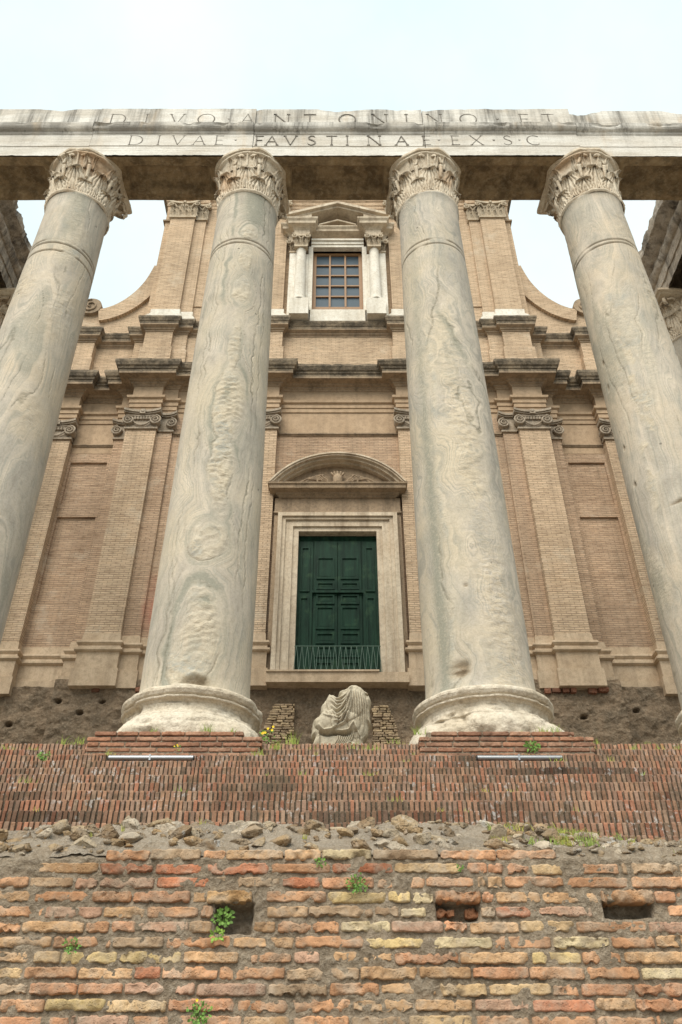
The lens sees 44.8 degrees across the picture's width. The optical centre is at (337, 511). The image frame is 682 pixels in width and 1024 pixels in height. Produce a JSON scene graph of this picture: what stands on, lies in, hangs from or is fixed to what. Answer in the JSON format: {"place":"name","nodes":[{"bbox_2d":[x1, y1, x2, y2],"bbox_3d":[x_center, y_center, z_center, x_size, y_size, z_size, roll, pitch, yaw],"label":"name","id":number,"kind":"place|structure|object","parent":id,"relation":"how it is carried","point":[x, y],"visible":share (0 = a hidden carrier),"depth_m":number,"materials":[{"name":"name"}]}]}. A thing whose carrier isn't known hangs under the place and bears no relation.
{"place":"outdoors","nodes":[
{"label":"outdoors","id":0,"kind":"place"},
{"bbox_2d":[0,679,681,744],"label":"rubble wall","id":1,"kind":"structure","parent":0,"point":[614,712],"depth_m":20.68,"materials":[{"name":"brown stone"}]},
{"bbox_2d":[0,200,677,696],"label":"baroque church","id":2,"kind":"structure","parent":1,"relation":"on","point":[338,596],"depth_m":25.08,"materials":[{"name":"brick"}]},
{"bbox_2d":[312,253,362,308],"bbox_3d":[0.000,-8.343,31.078,2.400,4.200,0.730,0,-36,0],"label":"window","id":3,"kind":"structure","parent":2,"relation":"in","point":[337,277],"depth_m":30.90,"materials":[{"name":"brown wood"}]},
{"bbox_2d":[294,536,380,671],"bbox_3d":[0.000,2.538,22.638,2.240,4.569,0.220,0,-36,0],"label":"door","id":4,"kind":"structure","parent":2,"relation":"in","point":[337,581],"depth_m":22.65,"materials":[{"name":"green paint"}]},
{"bbox_2d":[0,0,681,307],"label":"sky","id":5,"kind":"structure","parent":0,"point":[581,57],"materials":[{"name":"white"}]},
{"label":"ground","id":6,"kind":"structure","parent":0,"visible":0},
{"bbox_2d":[0,815,681,1023],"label":"front brick wall","id":7,"kind":"structure","parent":6,"relation":"on","point":[516,928],"depth_m":4.18,"materials":[{"name":"brick"}]},
{"bbox_2d":[62,937,80,953],"bbox_3d":[-1.321,2.151,4.097,0.095,0.079,0.033,0,-36,0],"label":"leafy weed","id":8,"kind":"object","parent":7,"relation":"attached to","point":[71,948],"visible":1,"depth_m":4.10,"materials":[{"name":"green plant"}]},
{"bbox_2d":[186,999,212,1023],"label":"leafy weed","id":9,"kind":"object","parent":7,"relation":"attached to","point":[203,1019],"visible":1,"depth_m":3.92,"materials":[{"name":"green plant"}]},
{"bbox_2d":[209,926,224,942],"bbox_3d":[-0.602,2.110,4.131,0.080,0.076,0.032,0,-36,0],"label":"leafy weed","id":10,"kind":"object","parent":7,"relation":"attached to","point":[218,929],"visible":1,"depth_m":4.13,"materials":[{"name":"green plant"}]},
{"bbox_2d":[211,906,234,927],"bbox_3d":[-0.585,2.065,4.215,0.129,0.105,0.044,0,-36,0],"label":"leafy weed","id":11,"kind":"object","parent":7,"relation":"attached to","point":[220,912],"visible":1,"depth_m":4.21,"materials":[{"name":"green plant"}]},
{"bbox_2d":[314,858,326,867],"bbox_3d":[-0.090,1.839,4.333,0.066,0.056,0.021,0,-36,0],"label":"leafy weed","id":12,"kind":"object","parent":7,"relation":"attached to","point":[323,859],"visible":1,"depth_m":4.33,"materials":[{"name":"green plant"}]},
{"bbox_2d":[345,872,367,893],"bbox_3d":[0.098,1.917,4.266,0.121,0.102,0.038,3,-36,-3],"label":"leafy weed","id":13,"kind":"object","parent":7,"relation":"attached to","point":[356,886],"visible":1,"depth_m":4.26,"materials":[{"name":"green plant"}]},
{"bbox_2d":[0,743,681,841],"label":"brick staircase","id":14,"kind":"structure","parent":6,"relation":"on","point":[74,785],"depth_m":7.91,"materials":[{"name":"brick"}]},
{"bbox_2d":[37,751,50,760],"bbox_3d":[-3.269,2.717,9.202,0.169,0.125,0.048,0,-36,0],"label":"leafy weed","id":15,"kind":"object","parent":14,"relation":"on","point":[42,757],"visible":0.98,"depth_m":9.20,"materials":[{"name":"green plant"}]},
{"bbox_2d":[107,754,194,761],"bbox_3d":[-2.080,2.773,9.200,0.964,0.133,0.066,0,-36,0],"label":"light bar","id":16,"kind":"object","parent":14,"relation":"on","point":[150,757],"visible":0.94,"depth_m":9.19,"materials":[{"name":"metal"}]},
{"bbox_2d":[84,731,262,755],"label":"brick plinth","id":17,"kind":"structure","parent":14,"relation":"on","point":[200,743],"depth_m":9.68,"materials":[{"name":"orange brick"}]},
{"bbox_2d":[116,147,288,736],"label":"stone column","id":18,"kind":"structure","parent":17,"relation":"on","point":[196,673],"depth_m":12.64,"materials":[{"name":"stone"}]},
{"bbox_2d":[259,726,275,742],"bbox_3d":[-0.836,2.666,9.905,0.209,0.215,0.074,0,-36,0],"label":"flowering weed","id":19,"kind":"object","parent":14,"relation":"on","point":[264,732],"visible":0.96,"depth_m":9.90,"materials":[{"name":"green plant"}]},
{"bbox_2d":[0,723,680,852],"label":"grass","id":20,"kind":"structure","parent":14,"relation":"on","point":[565,841],"depth_m":7.22,"materials":[{"name":"green plant"}]},
{"bbox_2d":[417,731,595,755],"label":"brick plinth","id":21,"kind":"structure","parent":14,"relation":"on","point":[442,743],"depth_m":9.68,"materials":[{"name":"orange brick"}]},
{"bbox_2d":[386,147,564,744],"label":"stone column","id":22,"kind":"structure","parent":21,"relation":"on","point":[478,674],"depth_m":12.63,"materials":[{"name":"stone"}]},
{"bbox_2d":[523,740,540,752],"bbox_3d":[2.258,2.720,9.588,0.209,0.156,0.065,0,-36,0],"label":"leafy weed","id":23,"kind":"object","parent":21,"relation":"on","point":[526,745],"visible":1,"depth_m":9.59,"materials":[{"name":"green plant"}]},
{"bbox_2d":[476,754,562,761],"bbox_3d":[2.030,2.773,9.200,0.964,0.133,0.066,0,-36,0],"label":"light bar","id":24,"kind":"object","parent":14,"relation":"on","point":[518,757],"visible":0.88,"depth_m":9.19,"materials":[{"name":"metal"}]},
{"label":"portico floor","id":25,"kind":"structure","parent":0,"visible":0},
{"bbox_2d":[0,288,15,327],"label":"stone column","id":26,"kind":"structure","parent":25,"relation":"on","point":[6,295],"depth_m":20.98,"materials":[{"name":"stone"}]},
{"bbox_2d":[0,200,31,287],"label":"side entablature","id":27,"kind":"structure","parent":26,"relation":"on","point":[15,246],"depth_m":21.12,"materials":[{"name":"grey stone"}]},
{"bbox_2d":[0,147,131,643],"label":"stone column","id":28,"kind":"structure","parent":25,"relation":"on","point":[86,198],"depth_m":14.99,"materials":[{"name":"stone"}]},
{"bbox_2d":[0,109,681,199],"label":"front entablature","id":29,"kind":"structure","parent":28,"relation":"on","point":[316,154],"depth_m":18.59,"materials":[{"name":"stone"}]},
{"bbox_2d":[311,685,371,744],"bbox_3d":[0.043,2.721,10.716,0.818,0.958,0.581,0,-36,0],"label":"headless statue","id":30,"kind":"object","parent":25,"relation":"on","point":[344,717],"visible":0.66,"depth_m":10.57,"materials":[{"name":"stone"}]},
{"bbox_2d":[537,147,681,742],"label":"stone column","id":31,"kind":"structure","parent":25,"relation":"on","point":[638,366],"depth_m":14.48,"materials":[{"name":"stone"}]},
{"bbox_2d":[655,288,681,367],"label":"stone column","id":32,"kind":"structure","parent":25,"relation":"on","point":[669,300],"depth_m":20.92,"materials":[{"name":"stone"}]},
{"bbox_2d":[639,200,681,294],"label":"side entablature","id":33,"kind":"structure","parent":32,"relation":"on","point":[660,252],"depth_m":21.17,"materials":[{"name":"grey stone"}]}
]}

